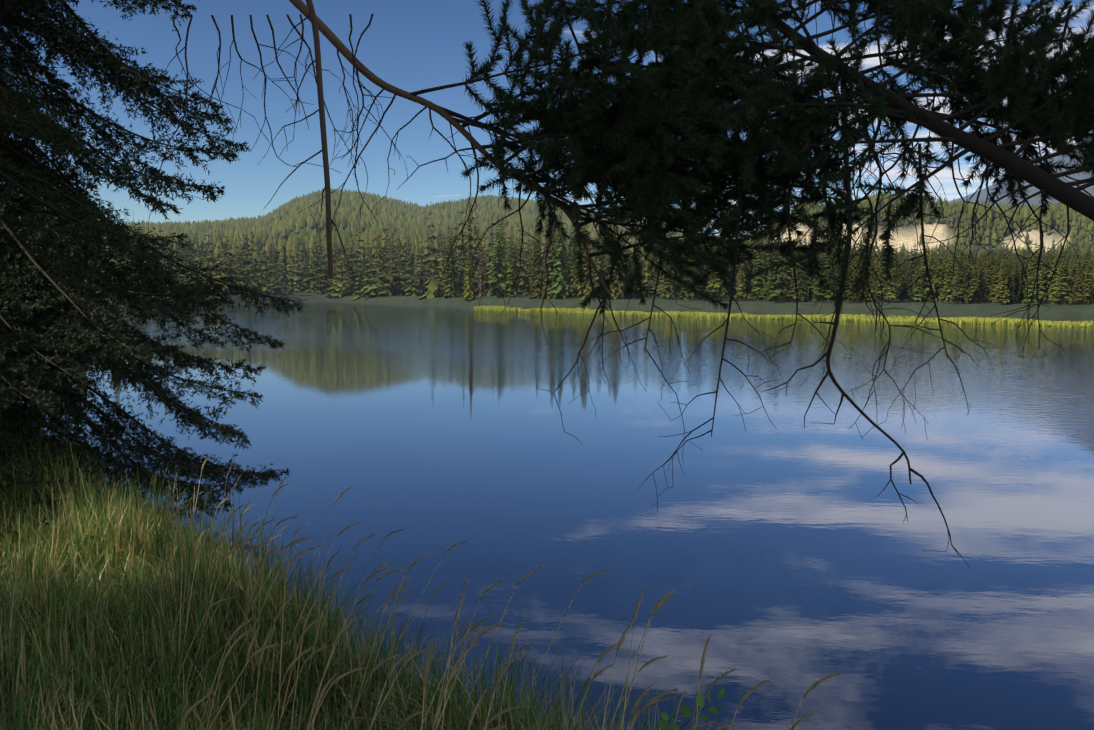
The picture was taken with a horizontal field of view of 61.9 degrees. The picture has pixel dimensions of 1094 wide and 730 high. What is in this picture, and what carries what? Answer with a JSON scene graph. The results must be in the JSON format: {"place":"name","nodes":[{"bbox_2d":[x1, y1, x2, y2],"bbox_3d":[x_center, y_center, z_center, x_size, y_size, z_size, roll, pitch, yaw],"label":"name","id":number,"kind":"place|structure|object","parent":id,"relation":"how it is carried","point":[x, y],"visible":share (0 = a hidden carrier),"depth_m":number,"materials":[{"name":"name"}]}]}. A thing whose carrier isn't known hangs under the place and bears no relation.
{"place":"outdoors","nodes":[
{"label":"outdoors","id":0,"kind":"place"},
{"bbox_2d":[0,0,1093,237],"label":"sky","id":1,"kind":"structure","parent":0,"point":[411,45],"materials":[{"name":"blue"}]},
{"bbox_2d":[1,302,1093,729],"bbox_3d":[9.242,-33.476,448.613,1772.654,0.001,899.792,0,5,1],"label":"lake water","id":2,"kind":"structure","parent":0,"point":[787,554],"depth_m":14.90,"materials":[{"name":"blue liquid"}]},
{"bbox_2d":[52,137,1093,321],"bbox_3d":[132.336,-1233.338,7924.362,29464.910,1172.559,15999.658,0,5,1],"label":"ground","id":3,"kind":"structure","parent":0,"point":[908,234],"depth_m":151.60,"materials":[{"name":"green plant"}]},
{"bbox_2d":[0,2,108,481],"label":"spruce wood","id":4,"kind":"object","parent":3,"relation":"on","point":[31,340],"visible":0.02,"depth_m":13.50,"materials":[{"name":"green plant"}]},
{"bbox_2d":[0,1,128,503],"bbox_3d":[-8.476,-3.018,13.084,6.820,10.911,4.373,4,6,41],"label":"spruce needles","id":5,"kind":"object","parent":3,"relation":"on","point":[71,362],"depth_m":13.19,"materials":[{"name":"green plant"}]},
{"bbox_2d":[0,0,303,557],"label":"spruce","id":6,"kind":"object","parent":3,"relation":"on","point":[11,123],"depth_m":8.78,"materials":[{"name":"green plant"}]},
{"bbox_2d":[0,402,729,729],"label":"bank grass","id":7,"kind":"structure","parent":3,"relation":"on","point":[86,634],"depth_m":4.45,"materials":[{"name":"green plant"}]},
{"bbox_2d":[161,455,836,729],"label":"dry grass stalks","id":8,"kind":"object","parent":3,"relation":"on","point":[509,664],"visible":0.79,"depth_m":3.61,"materials":[{"name":"plant"}]},
{"bbox_2d":[167,454,842,729],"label":"grass seed heads","id":9,"kind":"object","parent":8,"relation":"on","point":[412,651],"visible":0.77,"depth_m":3.37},
{"bbox_2d":[7,195,1093,304],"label":"forest","id":10,"kind":"object","parent":3,"relation":"on","point":[465,279],"visible":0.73,"depth_m":167.35,"materials":[{"name":"green plant"}]},
{"bbox_2d":[42,188,1093,276],"bbox_3d":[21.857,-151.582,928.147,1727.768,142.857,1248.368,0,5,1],"label":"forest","id":11,"kind":"object","parent":3,"relation":"on","point":[286,222],"visible":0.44,"depth_m":617.36,"materials":[{"name":"green plant"}]},
{"bbox_2d":[473,305,1093,326],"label":"shoreline reeds","id":12,"kind":"object","parent":3,"relation":"on","point":[957,320],"visible":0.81,"depth_m":102.30,"materials":[{"name":"green plant"}]},
{"bbox_2d":[140,0,1093,568],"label":"branches","id":13,"kind":"object","parent":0,"point":[737,75],"depth_m":2.46,"materials":[{"name":"brown wood"}]},
{"bbox_2d":[653,688,724,729],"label":"willow sprig","id":14,"kind":"object","parent":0,"point":[685,711],"depth_m":2.38,"materials":[{"name":"green plant"}]}
]}

